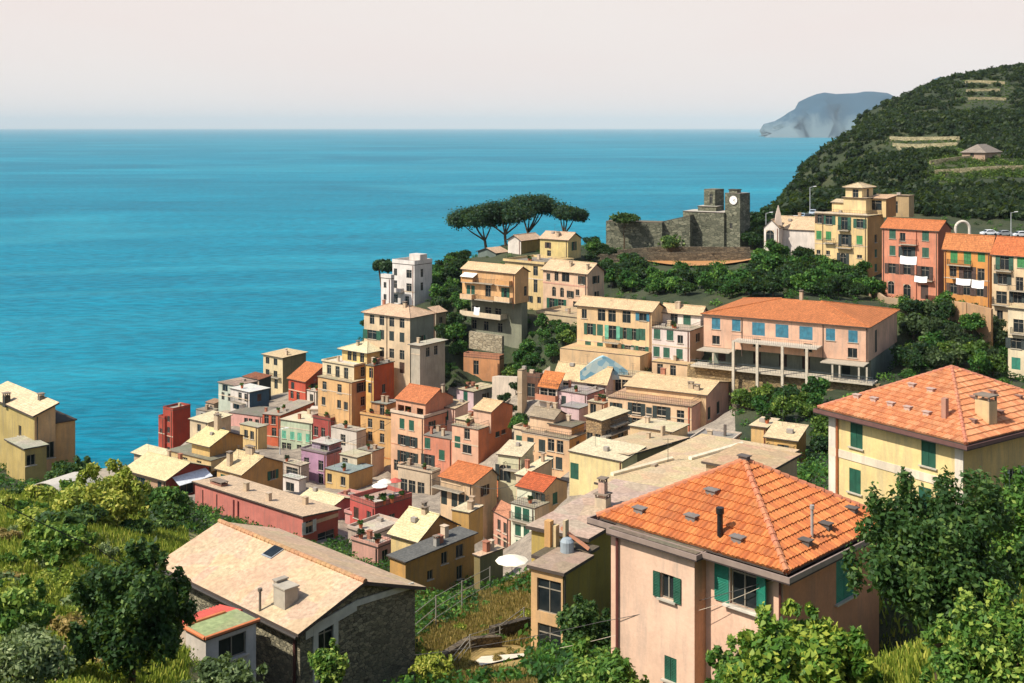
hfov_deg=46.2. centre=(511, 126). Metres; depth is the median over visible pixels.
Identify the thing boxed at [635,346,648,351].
window
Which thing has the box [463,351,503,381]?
house
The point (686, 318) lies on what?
window
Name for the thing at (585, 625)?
cable
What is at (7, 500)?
tree
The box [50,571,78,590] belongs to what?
shrub
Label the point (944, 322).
tree
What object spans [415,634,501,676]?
terrace wall
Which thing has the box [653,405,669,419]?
window
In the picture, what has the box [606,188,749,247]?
castle
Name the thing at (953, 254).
window
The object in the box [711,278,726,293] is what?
tree
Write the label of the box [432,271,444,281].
tree
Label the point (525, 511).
window
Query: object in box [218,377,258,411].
house
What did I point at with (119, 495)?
tree
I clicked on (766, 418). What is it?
potted plant
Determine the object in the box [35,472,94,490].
carport
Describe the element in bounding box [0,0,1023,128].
sky
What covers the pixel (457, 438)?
window
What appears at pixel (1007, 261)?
window
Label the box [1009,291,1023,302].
window
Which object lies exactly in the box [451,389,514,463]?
house
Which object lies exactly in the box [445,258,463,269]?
tree
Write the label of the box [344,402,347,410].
window
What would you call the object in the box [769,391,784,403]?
tree
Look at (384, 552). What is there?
window
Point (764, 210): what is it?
tree
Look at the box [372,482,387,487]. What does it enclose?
parasol
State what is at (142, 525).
tree
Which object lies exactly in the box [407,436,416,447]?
window
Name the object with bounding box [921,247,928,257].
window
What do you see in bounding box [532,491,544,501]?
window
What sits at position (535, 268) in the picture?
window
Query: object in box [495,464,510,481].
window
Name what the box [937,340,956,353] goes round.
tree
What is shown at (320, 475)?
window
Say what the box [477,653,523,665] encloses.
patio
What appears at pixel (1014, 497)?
tree
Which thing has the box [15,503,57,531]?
tree
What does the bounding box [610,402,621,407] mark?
window
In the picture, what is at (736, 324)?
window
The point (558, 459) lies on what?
window
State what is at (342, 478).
window
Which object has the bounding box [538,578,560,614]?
window
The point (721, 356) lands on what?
door
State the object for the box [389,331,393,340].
window
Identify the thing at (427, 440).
window
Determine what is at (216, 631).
annex
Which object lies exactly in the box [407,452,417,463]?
window
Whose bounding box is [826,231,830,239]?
window
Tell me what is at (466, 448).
window
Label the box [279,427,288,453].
street lamp
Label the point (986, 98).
terrace wall
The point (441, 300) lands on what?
tree
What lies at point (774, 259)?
tree
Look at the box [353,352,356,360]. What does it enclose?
window
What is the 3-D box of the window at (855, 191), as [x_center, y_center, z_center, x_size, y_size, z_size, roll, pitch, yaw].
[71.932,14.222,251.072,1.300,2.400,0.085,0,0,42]
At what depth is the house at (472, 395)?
234.86 m
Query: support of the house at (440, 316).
on the ground at (698, 296)
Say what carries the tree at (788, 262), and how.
on the ground at (698, 296)
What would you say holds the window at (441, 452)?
in the house at (437, 446)
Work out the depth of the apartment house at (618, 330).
218.07 m
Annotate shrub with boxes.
[0,528,13,540]
[0,550,18,564]
[0,565,23,573]
[0,569,22,586]
[0,577,27,594]
[2,569,25,578]
[6,523,23,534]
[9,529,23,539]
[26,578,59,600]
[32,558,45,568]
[35,569,51,578]
[36,566,62,572]
[46,611,84,635]
[48,564,78,579]
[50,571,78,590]
[55,619,86,640]
[60,594,72,607]
[64,603,82,613]
[72,659,99,674]
[73,608,94,623]
[76,552,99,567]
[95,541,119,557]
[100,665,128,677]
[113,543,136,558]
[151,652,167,667]
[452,621,466,629]
[463,659,478,669]
[471,607,481,613]
[492,654,501,662]
[497,392,511,401]
[506,646,517,653]
[507,415,524,428]
[508,382,516,394]
[513,412,527,418]
[519,609,530,616]
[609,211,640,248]
[657,234,685,251]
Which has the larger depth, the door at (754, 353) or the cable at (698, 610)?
the door at (754, 353)
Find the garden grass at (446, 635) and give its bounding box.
[415,569,538,682]
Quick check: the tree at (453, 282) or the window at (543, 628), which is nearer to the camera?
the window at (543, 628)
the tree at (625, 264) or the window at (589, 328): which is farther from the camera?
the tree at (625, 264)
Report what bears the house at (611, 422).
on the ground at (698, 296)
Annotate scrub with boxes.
[2,492,209,681]
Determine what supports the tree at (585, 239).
on the ground at (698, 296)
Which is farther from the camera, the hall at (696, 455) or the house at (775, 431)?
the house at (775, 431)
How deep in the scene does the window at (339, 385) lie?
240.13 m
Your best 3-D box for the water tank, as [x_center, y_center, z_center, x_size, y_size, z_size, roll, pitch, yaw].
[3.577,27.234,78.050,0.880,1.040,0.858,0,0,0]
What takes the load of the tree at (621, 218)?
on the ground at (698, 296)
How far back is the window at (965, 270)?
219.98 m
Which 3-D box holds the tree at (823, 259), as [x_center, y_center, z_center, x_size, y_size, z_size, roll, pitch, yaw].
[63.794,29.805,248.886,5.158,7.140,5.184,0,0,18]
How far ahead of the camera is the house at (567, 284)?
255.22 m
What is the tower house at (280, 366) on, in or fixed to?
on the ground at (698, 296)
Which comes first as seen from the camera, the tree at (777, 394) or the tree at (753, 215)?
the tree at (777, 394)
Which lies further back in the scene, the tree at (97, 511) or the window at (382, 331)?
the window at (382, 331)
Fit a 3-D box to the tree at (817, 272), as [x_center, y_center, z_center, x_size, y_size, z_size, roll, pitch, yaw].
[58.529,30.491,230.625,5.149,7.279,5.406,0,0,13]
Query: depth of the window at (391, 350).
243.07 m
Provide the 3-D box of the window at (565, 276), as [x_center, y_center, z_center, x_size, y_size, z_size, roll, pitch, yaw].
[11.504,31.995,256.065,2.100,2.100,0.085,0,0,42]
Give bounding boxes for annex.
[179,604,259,681]
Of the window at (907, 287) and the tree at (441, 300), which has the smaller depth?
the window at (907, 287)
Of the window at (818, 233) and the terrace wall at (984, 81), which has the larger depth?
the terrace wall at (984, 81)
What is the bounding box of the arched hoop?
[954,220,970,233]
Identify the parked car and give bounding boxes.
[980,229,997,235]
[997,230,1012,235]
[1012,231,1023,236]
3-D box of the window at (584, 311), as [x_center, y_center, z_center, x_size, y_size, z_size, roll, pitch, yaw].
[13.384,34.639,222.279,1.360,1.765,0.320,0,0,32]
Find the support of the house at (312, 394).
on the ground at (698, 296)
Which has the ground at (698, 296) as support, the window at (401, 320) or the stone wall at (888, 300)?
the stone wall at (888, 300)
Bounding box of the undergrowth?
[0,210,1023,682]
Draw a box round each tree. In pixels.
[0,494,18,509]
[0,572,56,642]
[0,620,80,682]
[6,484,26,494]
[7,498,50,520]
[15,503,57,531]
[17,519,99,572]
[20,484,58,502]
[31,507,93,526]
[45,455,94,479]
[51,458,152,527]
[56,478,85,496]
[64,502,108,523]
[66,533,197,682]
[119,516,161,535]
[142,486,190,517]
[147,498,180,522]
[154,516,179,531]
[177,651,268,682]
[180,501,194,508]
[307,638,349,682]
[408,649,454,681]
[428,283,448,296]
[430,294,451,307]
[431,279,445,287]
[432,264,444,277]
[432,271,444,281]
[434,258,450,265]
[434,323,448,338]
[439,265,460,277]
[444,254,453,259]
[444,278,458,287]
[444,321,466,341]
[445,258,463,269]
[445,276,460,281]
[445,362,451,371]
[445,370,450,377]
[446,285,461,294]
[446,311,467,323]
[447,249,471,258]
[447,287,461,295]
[448,338,467,354]
[449,291,459,302]
[451,296,469,310]
[455,270,461,278]
[458,258,467,270]
[501,364,516,375]
[512,349,531,365]
[512,362,528,374]
[517,341,534,351]
[521,352,539,365]
[527,365,541,372]
[533,313,549,328]
[533,346,542,353]
[534,358,544,364]
[536,328,550,339]
[543,337,556,344]
[544,344,559,361]
[547,636,649,682]
[548,325,556,332]
[550,319,562,325]
[554,322,569,333]
[555,593,610,651]
[556,329,575,345]
[569,328,576,335]
[582,236,599,243]
[584,241,596,250]
[584,252,596,260]
[587,250,600,255]
[592,238,600,242]
[594,241,608,250]
[598,261,609,270]
[600,257,613,265]
[601,248,617,254]
[604,268,615,286]
[607,263,616,268]
[613,262,631,271]
[615,267,628,278]
[615,277,628,290]
[617,252,627,259]
[618,270,647,291]
[626,252,642,258]
[628,256,649,268]
[628,267,647,280]
[644,274,655,283]
[644,282,657,292]
[645,266,660,277]
[648,278,664,294]
[654,269,678,280]
[663,275,682,291]
[670,261,690,271]
[672,268,693,282]
[672,281,697,294]
[691,271,700,284]
[695,265,711,273]
[696,271,717,288]
[704,634,748,682]
[709,261,727,277]
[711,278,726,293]
[718,268,751,280]
[718,278,740,296]
[718,598,884,682]
[729,387,755,409]
[734,271,753,294]
[736,277,767,296]
[739,232,763,249]
[743,267,768,271]
[745,225,763,236]
[745,262,762,268]
[748,269,768,280]
[749,251,767,263]
[749,381,772,400]
[750,211,765,220]
[750,219,769,228]
[750,248,766,255]
[751,394,771,416]
[753,217,765,223]
[754,257,778,264]
[755,265,774,273]
[758,273,782,285]
[758,279,771,295]
[760,205,785,218]
[760,252,781,271]
[763,238,789,254]
[763,282,783,296]
[768,395,797,420]
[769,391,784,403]
[770,383,802,399]
[775,255,801,268]
[775,264,788,275]
[776,260,794,267]
[779,253,796,260]
[781,270,789,276]
[781,276,789,288]
[783,277,794,291]
[785,261,810,270]
[785,263,803,270]
[787,269,804,276]
[790,246,814,258]
[790,271,816,290]
[791,391,810,404]
[798,401,816,417]
[800,376,830,396]
[803,450,821,460]
[804,275,817,292]
[805,393,823,406]
[806,267,826,291]
[807,262,820,268]
[808,254,821,263]
[808,420,828,438]
[809,255,831,263]
[809,435,828,454]
[810,281,833,295]
[810,414,828,426]
[814,277,842,296]
[815,263,840,277]
[828,274,853,295]
[830,261,847,269]
[836,263,847,273]
[839,265,866,275]
[841,282,869,296]
[841,465,1023,682]
[844,269,864,278]
[853,260,871,273]
[853,277,863,284]
[861,276,886,298]
[889,345,921,362]
[896,296,906,312]
[897,299,926,313]
[897,312,921,340]
[897,369,916,378]
[898,328,907,333]
[902,353,922,372]
[907,341,933,359]
[916,299,938,316]
[916,316,943,335]
[918,329,947,346]
[919,577,1023,682]
[920,356,935,368]
[921,346,953,368]
[930,308,949,320]
[933,290,955,302]
[935,298,956,319]
[937,323,964,340]
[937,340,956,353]
[940,338,964,348]
[941,319,962,329]
[947,342,970,365]
[955,338,989,367]
[958,312,986,333]
[958,336,968,343]
[963,334,976,341]
[967,348,993,373]
[975,463,1023,596]
[984,346,999,373]
[988,353,1008,376]
[993,314,1007,330]
[993,325,1007,345]
[993,343,1007,359]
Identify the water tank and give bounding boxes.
[560,537,573,553]
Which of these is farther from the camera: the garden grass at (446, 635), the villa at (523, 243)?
the villa at (523, 243)
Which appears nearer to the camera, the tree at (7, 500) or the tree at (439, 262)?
the tree at (7, 500)
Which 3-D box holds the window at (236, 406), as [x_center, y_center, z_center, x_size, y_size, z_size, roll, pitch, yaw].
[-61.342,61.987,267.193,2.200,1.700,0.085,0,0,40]
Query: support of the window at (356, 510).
in the house at (361, 507)
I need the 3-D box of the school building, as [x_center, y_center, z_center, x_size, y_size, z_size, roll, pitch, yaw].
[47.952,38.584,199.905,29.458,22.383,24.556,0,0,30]
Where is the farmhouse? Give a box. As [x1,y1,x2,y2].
[0,381,76,482]
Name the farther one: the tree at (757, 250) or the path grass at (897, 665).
the tree at (757, 250)
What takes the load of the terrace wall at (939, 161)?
on the ground at (698, 296)
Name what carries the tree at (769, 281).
on the ground at (698, 296)
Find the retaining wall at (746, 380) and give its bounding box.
[687,364,880,410]
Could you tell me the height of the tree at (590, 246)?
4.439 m
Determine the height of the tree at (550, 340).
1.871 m
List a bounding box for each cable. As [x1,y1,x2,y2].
[0,502,121,563]
[417,580,771,654]
[561,581,772,647]
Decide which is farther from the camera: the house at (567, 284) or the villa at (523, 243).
the villa at (523, 243)
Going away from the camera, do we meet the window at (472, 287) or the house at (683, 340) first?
the house at (683, 340)
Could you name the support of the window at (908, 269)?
in the row house at (922, 240)
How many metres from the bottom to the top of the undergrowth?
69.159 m
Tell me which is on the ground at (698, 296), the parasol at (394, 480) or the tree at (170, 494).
the tree at (170, 494)
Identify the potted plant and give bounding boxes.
[356,520,363,528]
[357,528,364,538]
[374,533,381,543]
[380,496,386,504]
[388,494,394,502]
[521,420,527,426]
[527,495,533,503]
[764,415,770,423]
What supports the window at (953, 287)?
in the row house at (967, 256)
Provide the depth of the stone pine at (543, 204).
323.07 m
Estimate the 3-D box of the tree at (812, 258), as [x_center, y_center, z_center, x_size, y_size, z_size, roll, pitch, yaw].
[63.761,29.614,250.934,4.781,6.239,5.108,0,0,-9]
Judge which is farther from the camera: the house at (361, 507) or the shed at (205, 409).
the shed at (205, 409)
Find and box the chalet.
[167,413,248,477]
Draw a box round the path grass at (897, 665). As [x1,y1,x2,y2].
[845,583,1023,682]
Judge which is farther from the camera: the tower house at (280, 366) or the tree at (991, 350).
the tower house at (280, 366)
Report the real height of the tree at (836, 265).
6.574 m
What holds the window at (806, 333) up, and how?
in the school building
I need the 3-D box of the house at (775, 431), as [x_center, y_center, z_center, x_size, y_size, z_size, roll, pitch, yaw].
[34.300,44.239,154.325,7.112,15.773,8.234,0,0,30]
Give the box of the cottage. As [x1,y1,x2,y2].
[960,144,1001,161]
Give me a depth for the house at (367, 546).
143.34 m
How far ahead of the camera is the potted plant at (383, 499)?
170.95 m
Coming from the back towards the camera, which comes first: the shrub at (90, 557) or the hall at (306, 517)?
the hall at (306, 517)
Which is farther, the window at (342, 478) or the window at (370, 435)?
the window at (370, 435)
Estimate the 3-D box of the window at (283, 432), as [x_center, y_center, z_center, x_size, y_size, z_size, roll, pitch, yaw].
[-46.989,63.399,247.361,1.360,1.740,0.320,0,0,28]
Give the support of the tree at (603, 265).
on the ground at (698, 296)
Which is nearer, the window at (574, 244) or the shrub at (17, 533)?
the shrub at (17, 533)
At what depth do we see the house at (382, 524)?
174.19 m
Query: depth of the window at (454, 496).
172.07 m
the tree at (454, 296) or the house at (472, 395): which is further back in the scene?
the tree at (454, 296)
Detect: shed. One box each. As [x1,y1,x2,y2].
[195,404,217,415]
[205,398,217,407]
[628,409,689,436]
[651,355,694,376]
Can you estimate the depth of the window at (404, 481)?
201.37 m
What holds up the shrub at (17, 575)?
on the ground at (698, 296)
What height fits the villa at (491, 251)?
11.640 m
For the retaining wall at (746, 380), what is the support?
on the ground at (698, 296)
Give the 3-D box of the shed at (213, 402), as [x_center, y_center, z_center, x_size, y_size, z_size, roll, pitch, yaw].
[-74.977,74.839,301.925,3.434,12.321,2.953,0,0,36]
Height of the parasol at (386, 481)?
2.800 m
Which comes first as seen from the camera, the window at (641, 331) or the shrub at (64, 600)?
the shrub at (64, 600)
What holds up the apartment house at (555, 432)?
on the ground at (698, 296)
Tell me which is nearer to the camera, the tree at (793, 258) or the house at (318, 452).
the house at (318, 452)
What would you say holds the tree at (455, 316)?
on the ground at (698, 296)
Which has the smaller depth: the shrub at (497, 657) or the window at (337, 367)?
the shrub at (497, 657)
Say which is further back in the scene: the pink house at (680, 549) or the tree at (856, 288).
the tree at (856, 288)
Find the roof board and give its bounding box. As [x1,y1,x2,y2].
[561,527,589,549]
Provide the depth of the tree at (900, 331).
206.49 m
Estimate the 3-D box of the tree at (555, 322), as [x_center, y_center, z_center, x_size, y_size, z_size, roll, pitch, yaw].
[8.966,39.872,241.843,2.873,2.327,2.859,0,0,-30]
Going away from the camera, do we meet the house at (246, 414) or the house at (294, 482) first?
the house at (294, 482)
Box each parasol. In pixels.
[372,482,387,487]
[378,479,390,483]
[390,478,401,482]
[495,554,528,566]
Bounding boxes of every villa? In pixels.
[476,246,507,256]
[506,232,539,253]
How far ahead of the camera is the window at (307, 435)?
244.38 m
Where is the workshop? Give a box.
[687,424,741,439]
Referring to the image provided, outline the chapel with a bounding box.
[763,205,814,254]
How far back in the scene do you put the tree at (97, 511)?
84.21 m
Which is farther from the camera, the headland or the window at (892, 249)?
the headland
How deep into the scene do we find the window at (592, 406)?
193.37 m
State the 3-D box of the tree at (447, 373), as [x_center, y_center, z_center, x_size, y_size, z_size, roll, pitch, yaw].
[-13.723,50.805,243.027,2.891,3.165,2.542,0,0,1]
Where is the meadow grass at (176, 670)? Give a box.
[0,488,191,682]
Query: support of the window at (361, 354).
in the apartment house at (342, 388)
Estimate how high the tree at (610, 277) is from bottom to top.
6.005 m
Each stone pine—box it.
[372,258,391,286]
[442,203,511,247]
[471,199,536,245]
[500,191,571,232]
[552,205,589,231]
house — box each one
[127,444,214,494]
[155,518,425,682]
[158,402,190,448]
[188,410,232,437]
[214,444,285,490]
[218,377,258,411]
[228,406,274,426]
[229,383,269,410]
[239,421,267,448]
[242,372,271,399]
[261,348,307,394]
[262,399,313,446]
[279,406,317,449]
[283,468,307,491]
[284,454,309,481]
[286,361,321,400]
[299,487,397,543]
[301,428,343,484]
[306,379,317,405]
[312,412,334,439]
[317,340,382,426]
[324,442,373,489]
[330,421,366,452]
[337,489,361,496]
[350,485,411,523]
[351,529,390,565]
[357,438,384,477]
[360,395,395,466]
[361,298,447,396]
[365,356,394,412]
[381,253,431,305]
[386,524,504,594]
[387,495,483,552]
[390,383,454,478]
[397,458,440,494]
[421,425,451,473]
[427,305,447,337]
[431,460,499,539]
[444,399,468,431]
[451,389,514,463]
[455,381,491,410]
[460,261,530,348]
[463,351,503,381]
[492,500,510,549]
[495,439,534,504]
[503,254,573,309]
[509,471,568,544]
[513,422,529,440]
[514,453,553,499]
[521,402,585,478]
[525,476,662,647]
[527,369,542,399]
[535,370,564,406]
[536,258,606,325]
[538,230,582,258]
[555,354,614,396]
[558,380,604,429]
[560,290,665,370]
[583,406,630,439]
[587,387,607,413]
[587,453,878,682]
[613,363,652,392]
[651,301,707,361]
[748,410,808,462]
[813,365,1023,517]
[880,217,952,300]
[941,233,995,307]
[990,236,1023,330]
[1006,303,1023,377]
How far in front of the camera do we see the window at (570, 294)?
255.24 m
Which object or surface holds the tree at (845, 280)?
on the ground at (698, 296)
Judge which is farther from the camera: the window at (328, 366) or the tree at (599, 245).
the tree at (599, 245)
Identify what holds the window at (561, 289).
in the house at (567, 284)
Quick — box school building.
[690,290,899,397]
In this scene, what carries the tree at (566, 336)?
on the ground at (698, 296)
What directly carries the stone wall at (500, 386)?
on the ground at (698, 296)
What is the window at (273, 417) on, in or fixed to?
in the house at (271, 418)
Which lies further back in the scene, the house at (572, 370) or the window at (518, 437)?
the house at (572, 370)
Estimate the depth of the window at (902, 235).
232.74 m
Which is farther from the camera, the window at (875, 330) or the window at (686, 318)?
the window at (686, 318)
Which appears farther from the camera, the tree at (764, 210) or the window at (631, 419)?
the tree at (764, 210)
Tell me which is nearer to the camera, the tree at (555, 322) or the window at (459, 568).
the window at (459, 568)
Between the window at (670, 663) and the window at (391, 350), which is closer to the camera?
the window at (670, 663)
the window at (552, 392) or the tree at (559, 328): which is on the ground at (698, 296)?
the tree at (559, 328)
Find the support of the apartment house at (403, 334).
on the ground at (698, 296)
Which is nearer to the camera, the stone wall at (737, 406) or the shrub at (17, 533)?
the shrub at (17, 533)
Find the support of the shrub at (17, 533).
on the ground at (698, 296)
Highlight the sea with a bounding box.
[0,129,835,468]
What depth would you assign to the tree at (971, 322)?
204.98 m
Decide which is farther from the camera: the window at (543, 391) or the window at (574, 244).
the window at (574, 244)
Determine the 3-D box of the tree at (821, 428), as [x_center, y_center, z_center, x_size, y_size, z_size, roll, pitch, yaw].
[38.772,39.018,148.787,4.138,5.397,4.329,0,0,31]
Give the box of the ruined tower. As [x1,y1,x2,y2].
[517,366,526,412]
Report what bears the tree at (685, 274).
on the ground at (698, 296)
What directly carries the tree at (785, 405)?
on the ground at (698, 296)
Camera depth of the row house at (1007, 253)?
213.19 m
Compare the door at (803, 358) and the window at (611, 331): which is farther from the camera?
the window at (611, 331)
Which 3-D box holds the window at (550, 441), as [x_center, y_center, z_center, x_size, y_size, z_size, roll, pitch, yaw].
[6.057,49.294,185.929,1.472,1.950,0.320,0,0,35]
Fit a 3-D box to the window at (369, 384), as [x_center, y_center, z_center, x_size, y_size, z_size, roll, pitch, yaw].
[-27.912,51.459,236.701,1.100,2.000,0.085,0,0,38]
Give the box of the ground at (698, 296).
[0,70,1023,682]
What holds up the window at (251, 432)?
in the house at (256, 432)
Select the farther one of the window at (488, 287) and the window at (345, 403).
the window at (488, 287)
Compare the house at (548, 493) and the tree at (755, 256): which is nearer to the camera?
the house at (548, 493)
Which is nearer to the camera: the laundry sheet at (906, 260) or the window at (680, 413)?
the window at (680, 413)
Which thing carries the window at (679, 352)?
in the house at (683, 340)
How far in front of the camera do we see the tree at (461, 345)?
249.26 m
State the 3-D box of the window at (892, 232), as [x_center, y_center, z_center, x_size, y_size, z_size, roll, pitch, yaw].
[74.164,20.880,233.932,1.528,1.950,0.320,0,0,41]
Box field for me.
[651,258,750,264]
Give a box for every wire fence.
[415,567,490,635]
[448,607,524,662]
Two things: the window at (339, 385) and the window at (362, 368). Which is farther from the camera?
the window at (362, 368)
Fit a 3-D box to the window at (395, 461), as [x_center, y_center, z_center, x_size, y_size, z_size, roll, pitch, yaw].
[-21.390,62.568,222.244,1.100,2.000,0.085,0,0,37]
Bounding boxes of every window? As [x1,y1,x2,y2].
[25,454,36,466]
[47,441,55,459]
[136,476,144,483]
[180,483,192,493]
[219,631,248,661]
[223,384,227,391]
[233,403,238,408]
[250,431,253,439]
[263,415,268,423]
[268,469,278,480]
[270,416,275,424]
[272,428,275,436]
[275,379,277,388]
[281,430,285,438]
[285,482,293,490]
[287,466,297,473]
[289,431,294,440]
[297,433,301,441]
[302,519,315,535]
[306,434,309,442]
[313,426,317,436]
[318,460,323,471]
[318,529,333,539]
[319,473,323,484]
[319,625,332,650]
[321,381,326,391]
[321,428,324,436]
[327,365,330,374]
[327,473,331,483]
[336,366,339,376]
[336,384,341,393]
[337,400,340,408]
[340,476,345,486]
[341,434,345,445]
[344,367,347,378]
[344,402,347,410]
[348,351,351,360]
[352,507,358,519]
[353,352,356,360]
[357,381,365,392]
[360,353,363,361]
[361,367,364,376]
[361,396,364,405]
[363,329,380,339]
[367,418,371,427]
[367,431,371,440]
[368,383,370,392]
[369,368,372,377]
[370,315,373,323]
[379,330,383,339]
[379,420,383,429]
[379,433,384,443]
[380,316,383,325]
[380,347,383,356]
[380,405,383,414]
[382,549,386,563]
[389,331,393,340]
[390,317,393,326]
[390,348,393,357]
[394,294,397,302]
[394,459,397,469]
[397,450,407,461]
[398,434,407,445]
[399,418,404,429]
[400,318,403,327]
[400,332,403,341]
[400,350,403,359]
[401,478,406,490]
[407,270,411,277]
[407,283,411,290]
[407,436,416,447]
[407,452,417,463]
[408,420,413,431]
[409,480,414,492]
[418,482,423,492]
[421,453,434,466]
[424,437,429,448]
[426,570,433,581]
[429,420,435,429]
[438,450,444,460]
[440,551,448,565]
[441,490,446,504]
[452,493,456,506]
[455,436,459,447]
[455,544,464,559]
[457,565,463,580]
[459,494,463,504]
[462,443,471,454]
[463,391,467,400]
[465,428,469,439]
[470,285,474,294]
[472,320,475,328]
[474,360,478,374]
[481,484,488,496]
[482,392,488,398]
[484,321,487,329]
[485,307,490,313]
[486,285,490,296]
[495,308,500,314]
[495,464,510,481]
[496,519,500,531]
[496,534,500,545]
[498,323,501,331]
[501,287,509,297]
[503,523,506,535]
[514,524,520,536]
[515,506,520,519]
[516,435,521,440]
[523,508,528,521]
[524,286,526,295]
[527,383,534,396]
[527,437,533,450]
[528,296,532,302]
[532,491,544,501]
[533,266,537,275]
[534,279,536,292]
[538,439,545,452]
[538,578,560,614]
[539,623,560,647]
[540,388,547,394]
[545,242,550,247]
[547,298,556,307]
[547,439,553,451]
[549,389,555,395]
[552,286,555,295]
[552,492,557,505]
[555,272,558,280]
[555,440,563,453]
[556,299,565,305]
[556,457,562,470]
[560,287,563,296]
[561,395,565,404]
[562,272,568,281]
[567,291,573,297]
[570,462,578,479]
[572,241,576,250]
[578,276,584,284]
[581,309,586,318]
[584,323,595,334]
[590,404,595,412]
[592,275,598,283]
[597,324,602,335]
[598,309,604,320]
[605,325,619,339]
[608,310,615,321]
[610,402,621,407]
[615,380,620,390]
[620,327,631,339]
[621,344,634,349]
[623,311,630,322]
[627,328,638,340]
[628,402,644,415]
[629,417,640,422]
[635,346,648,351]
[636,312,648,321]
[639,328,644,340]
[646,407,652,417]
[652,346,659,356]
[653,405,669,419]
[653,570,680,604]
[654,329,660,339]
[657,364,662,373]
[660,655,676,682]
[662,347,669,357]
[667,330,672,340]
[670,365,675,375]
[671,314,677,323]
[676,335,682,343]
[676,349,682,359]
[677,410,683,422]
[683,315,690,324]
[695,333,699,342]
[710,194,712,203]
[712,318,719,329]
[712,335,719,344]
[726,568,755,612]
[731,319,740,331]
[752,322,764,335]
[766,230,773,240]
[776,324,787,337]
[799,326,812,339]
[815,215,823,223]
[816,231,821,239]
[823,215,834,224]
[825,328,834,340]
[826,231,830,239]
[835,559,856,606]
[837,253,848,265]
[838,217,850,229]
[838,234,851,246]
[846,467,862,496]
[847,330,857,342]
[847,348,857,358]
[847,422,863,450]
[853,189,858,196]
[853,219,866,228]
[856,236,862,244]
[872,200,881,209]
[875,330,876,351]
[885,263,898,273]
[888,281,893,293]
[889,229,895,238]
[889,246,895,255]
[898,246,914,256]
[900,233,905,241]
[900,264,913,274]
[903,284,910,298]
[917,266,932,279]
[918,440,937,470]
[919,486,931,505]
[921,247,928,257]
[922,231,928,240]
[946,283,960,294]
[950,251,957,262]
[950,266,956,276]
[959,266,975,278]
[959,285,973,295]
[964,252,970,263]
[974,286,986,296]
[978,253,984,261]
[978,268,984,279]
[993,273,1010,284]
[995,256,1012,270]
[996,291,1006,303]
[997,310,1002,318]
[1004,465,1023,488]
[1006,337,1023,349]
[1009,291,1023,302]
[1012,357,1019,369]
[1014,319,1023,332]
[1016,257,1023,267]
[1016,277,1022,290]
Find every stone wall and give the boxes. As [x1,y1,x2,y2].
[469,331,503,353]
[492,376,516,400]
[590,246,749,255]
[600,252,752,262]
[732,404,753,411]
[867,291,919,304]
[948,301,992,348]
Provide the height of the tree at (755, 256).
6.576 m
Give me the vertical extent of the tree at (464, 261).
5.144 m
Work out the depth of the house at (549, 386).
203.23 m
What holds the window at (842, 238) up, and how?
in the palazzo at (848, 230)
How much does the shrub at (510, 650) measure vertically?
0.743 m
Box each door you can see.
[400,362,404,373]
[718,353,725,360]
[753,352,760,363]
[779,354,786,366]
[802,356,809,368]
[842,365,849,374]
[921,285,927,298]
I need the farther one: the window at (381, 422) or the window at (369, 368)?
the window at (369, 368)
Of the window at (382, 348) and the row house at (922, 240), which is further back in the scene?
the window at (382, 348)
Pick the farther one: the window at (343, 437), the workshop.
the window at (343, 437)
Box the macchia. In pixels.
[762,62,1023,219]
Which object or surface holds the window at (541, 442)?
in the apartment house at (555, 432)
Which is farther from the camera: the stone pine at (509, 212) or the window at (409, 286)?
the stone pine at (509, 212)
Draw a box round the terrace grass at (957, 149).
[884,79,1012,154]
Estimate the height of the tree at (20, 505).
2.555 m
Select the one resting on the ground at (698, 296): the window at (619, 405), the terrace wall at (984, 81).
the terrace wall at (984, 81)
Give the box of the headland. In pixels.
[760,92,892,137]
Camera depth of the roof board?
78.42 m
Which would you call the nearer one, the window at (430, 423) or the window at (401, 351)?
the window at (430, 423)
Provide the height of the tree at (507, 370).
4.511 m
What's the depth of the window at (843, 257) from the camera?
248.57 m
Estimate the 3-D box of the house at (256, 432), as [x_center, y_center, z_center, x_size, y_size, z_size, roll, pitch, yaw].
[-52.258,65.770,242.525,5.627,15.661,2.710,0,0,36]
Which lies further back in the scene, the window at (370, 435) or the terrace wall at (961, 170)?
the terrace wall at (961, 170)
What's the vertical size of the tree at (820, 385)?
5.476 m
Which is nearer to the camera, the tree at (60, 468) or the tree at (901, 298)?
the tree at (60, 468)
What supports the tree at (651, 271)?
on the ground at (698, 296)
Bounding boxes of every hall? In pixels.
[192,475,341,540]
[568,425,689,495]
[594,433,801,486]
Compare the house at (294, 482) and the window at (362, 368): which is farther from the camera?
the window at (362, 368)
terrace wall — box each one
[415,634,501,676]
[489,617,530,636]
[890,136,959,140]
[892,142,958,147]
[929,154,1000,164]
[935,165,1022,173]
[965,80,1004,83]
[966,89,999,91]
[968,97,1005,100]
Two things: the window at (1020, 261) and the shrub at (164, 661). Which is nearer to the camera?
the shrub at (164, 661)
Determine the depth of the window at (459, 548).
131.80 m
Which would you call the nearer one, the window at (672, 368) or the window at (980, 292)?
the window at (672, 368)
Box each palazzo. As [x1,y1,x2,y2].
[607,368,730,434]
[813,182,914,276]
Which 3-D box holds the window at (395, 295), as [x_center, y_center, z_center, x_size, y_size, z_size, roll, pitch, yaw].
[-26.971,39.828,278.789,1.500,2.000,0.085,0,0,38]
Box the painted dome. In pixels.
[580,355,627,379]
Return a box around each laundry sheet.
[474,307,479,314]
[900,255,916,264]
[914,276,926,282]
[956,278,970,284]
[971,280,983,288]

